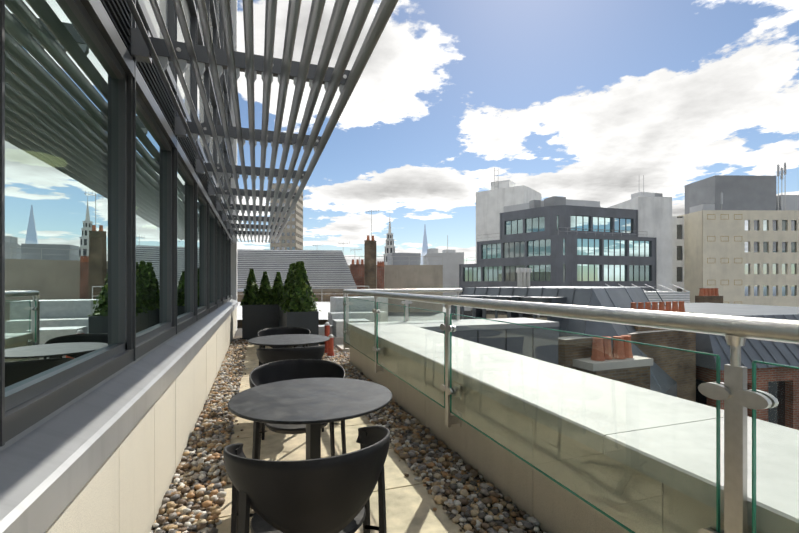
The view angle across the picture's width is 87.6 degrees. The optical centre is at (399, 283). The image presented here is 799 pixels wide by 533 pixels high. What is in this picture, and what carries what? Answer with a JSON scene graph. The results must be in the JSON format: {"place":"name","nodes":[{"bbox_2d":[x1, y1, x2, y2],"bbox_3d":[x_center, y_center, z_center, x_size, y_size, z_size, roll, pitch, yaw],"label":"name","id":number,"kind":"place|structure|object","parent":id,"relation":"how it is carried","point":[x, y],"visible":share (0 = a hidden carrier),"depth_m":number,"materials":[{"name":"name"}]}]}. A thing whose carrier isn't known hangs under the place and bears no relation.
{"place":"outdoors","nodes":[
{"label":"outdoors","id":0,"kind":"place"},
{"bbox_2d":[257,327,309,347],"bbox_3d":[-1.339,0.677,4.835,0.587,0.292,0.472,0,0,-19],"label":"chair","id":1,"kind":"object","parent":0,"point":[279,331],"visible":0.33,"depth_m":5.01,"materials":[{"name":"black plastic"}]},
{"bbox_2d":[256,345,324,362],"bbox_3d":[-0.942,0.677,3.644,0.587,0.292,0.472,0,0,-19],"label":"chair","id":2,"kind":"object","parent":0,"point":[268,355],"visible":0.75,"depth_m":3.45,"materials":[{"name":"black plastic"}]},
{"bbox_2d":[216,328,498,532],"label":"terrace floor","id":3,"kind":"structure","parent":0,"point":[411,504],"depth_m":2.81,"materials":[{"name":"beige stone"}]},
{"bbox_2d":[0,298,237,532],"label":"plinth","id":4,"kind":"structure","parent":3,"relation":"on","point":[105,455],"depth_m":1.67,"materials":[{"name":"stone"}]},
{"bbox_2d":[0,0,232,446],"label":"curtain wall frames","id":5,"kind":"structure","parent":4,"relation":"on","point":[107,25],"depth_m":2.20,"materials":[{"name":"grey metal"}]},
{"bbox_2d":[5,0,227,391],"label":"curtain wall glass","id":6,"kind":"object","parent":5,"relation":"in","point":[61,194],"visible":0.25,"depth_m":1.59,"materials":[{"name":"clear glass"}]},
{"bbox_2d":[126,0,397,242],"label":"pergola","id":7,"kind":"object","parent":5,"relation":"attached to","point":[146,47],"visible":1,"depth_m":2.43,"materials":[{"name":"grey metal"}]},
{"bbox_2d":[231,0,236,330],"bbox_3d":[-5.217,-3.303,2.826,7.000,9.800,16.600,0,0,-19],"label":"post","id":8,"kind":"object","parent":3,"relation":"on","point":[233,185],"depth_m":11.42,"materials":[{"name":"grey metal"}]},
{"bbox_2d":[242,304,318,347],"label":"planters","id":9,"kind":"object","parent":3,"relation":"on","point":[256,319],"visible":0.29,"depth_m":9.50,"materials":[{"name":"grey metal"}]},
{"bbox_2d":[240,261,320,312],"bbox_3d":[-2.571,0.052,8.637,1.472,0.989,3.292,0,0,-19],"label":"topiary","id":10,"kind":"object","parent":9,"relation":"on","point":[295,292],"depth_m":8.56,"materials":[{"name":"green plant"}]},
{"bbox_2d":[259,345,308,364],"bbox_3d":[-1.325,0.959,4.771,0.569,0.675,0.416,0,0,-19],"label":"chair frame","id":11,"kind":"object","parent":3,"relation":"on","point":[260,346],"depth_m":4.72,"materials":[{"name":"black metal"}]},
{"bbox_2d":[248,334,329,347],"bbox_3d":[-1.115,0.932,4.243,0.800,0.730,0.800,0,0,-19],"label":"table","id":12,"kind":"object","parent":3,"relation":"on","point":[289,340],"visible":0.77,"depth_m":4.20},
{"bbox_2d":[259,358,323,439],"bbox_3d":[-0.970,0.959,3.703,0.569,0.675,0.416,0,0,-19],"label":"chair frame","id":13,"kind":"object","parent":3,"relation":"on","point":[263,427],"visible":0.08,"depth_m":3.46,"materials":[{"name":"black metal"}]},
{"bbox_2d":[250,384,345,507],"bbox_3d":[-0.636,0.959,2.629,0.570,0.675,0.416,0,0,-19],"label":"chair frame","id":14,"kind":"object","parent":3,"relation":"on","point":[282,429],"visible":0.27,"depth_m":2.48,"materials":[{"name":"black metal"}]},
{"bbox_2d":[249,359,344,387],"bbox_3d":[-0.659,0.677,2.696,0.587,0.292,0.461,0,0,-19],"label":"chair","id":15,"kind":"object","parent":14,"relation":"on","point":[275,371],"visible":0.5,"depth_m":2.87,"materials":[{"name":"black plastic"}]},
{"bbox_2d":[231,430,386,532],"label":"chair frame","id":16,"kind":"object","parent":3,"relation":"on","point":[241,514],"visible":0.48,"depth_m":1.47,"materials":[{"name":"black metal"}]},
{"bbox_2d":[223,426,389,532],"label":"chair","id":17,"kind":"object","parent":16,"relation":"on","point":[332,494],"visible":0.98,"depth_m":1.29,"materials":[{"name":"black plastic"}]},
{"bbox_2d":[228,378,391,459],"bbox_3d":[-0.436,0.932,2.108,0.800,0.730,0.800,0,0,-19],"label":"table","id":18,"kind":"object","parent":3,"relation":"on","point":[312,404],"visible":0.88,"depth_m":2.03,"materials":[{"name":"black metal"}]},
{"bbox_2d":[150,336,549,532],"bbox_3d":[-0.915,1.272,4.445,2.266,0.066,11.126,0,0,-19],"label":"pebbles","id":19,"kind":"object","parent":3,"relation":"on","point":[211,442],"visible":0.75,"depth_m":2.80,"materials":[{"name":"gravel"}]},
{"bbox_2d":[324,322,334,355],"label":"red pipes","id":20,"kind":"object","parent":19,"relation":"on","point":[329,347],"visible":0.79,"depth_m":7.28,"materials":[{"name":"red metal"}]},
{"bbox_2d":[319,296,387,351],"bbox_3d":[-0.916,0.822,9.322,1.850,0.950,3.100,0,0,-19],"label":"roof plant","id":21,"kind":"object","parent":3,"relation":"on","point":[335,317],"visible":0.35,"depth_m":9.62,"materials":[{"name":"metal"}]},
{"bbox_2d":[347,318,798,532],"bbox_3d":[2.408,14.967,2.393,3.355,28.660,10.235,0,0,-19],"label":"parapet","id":22,"kind":"structure","parent":3,"relation":"on","point":[549,505],"depth_m":2.10,"materials":[{"name":"stone"}]},
{"bbox_2d":[343,289,798,532],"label":"balustrade","id":23,"kind":"object","parent":22,"relation":"attached to","point":[735,394],"depth_m":1.49,"materials":[{"name":"clear glass"}]},
{"bbox_2d":[237,162,798,429],"bbox_3d":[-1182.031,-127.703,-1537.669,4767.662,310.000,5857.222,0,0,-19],"label":"city","id":24,"kind":"object","parent":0,"point":[726,245],"visible":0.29,"depth_m":59.20,"materials":[{"name":"concrete"},{"name":"glass"},{"name":"brick"}]},
{"bbox_2d":[237,0,798,264],"label":"sky","id":25,"kind":"structure","parent":0,"point":[570,99],"materials":[{"name":"blue"}]}
]}

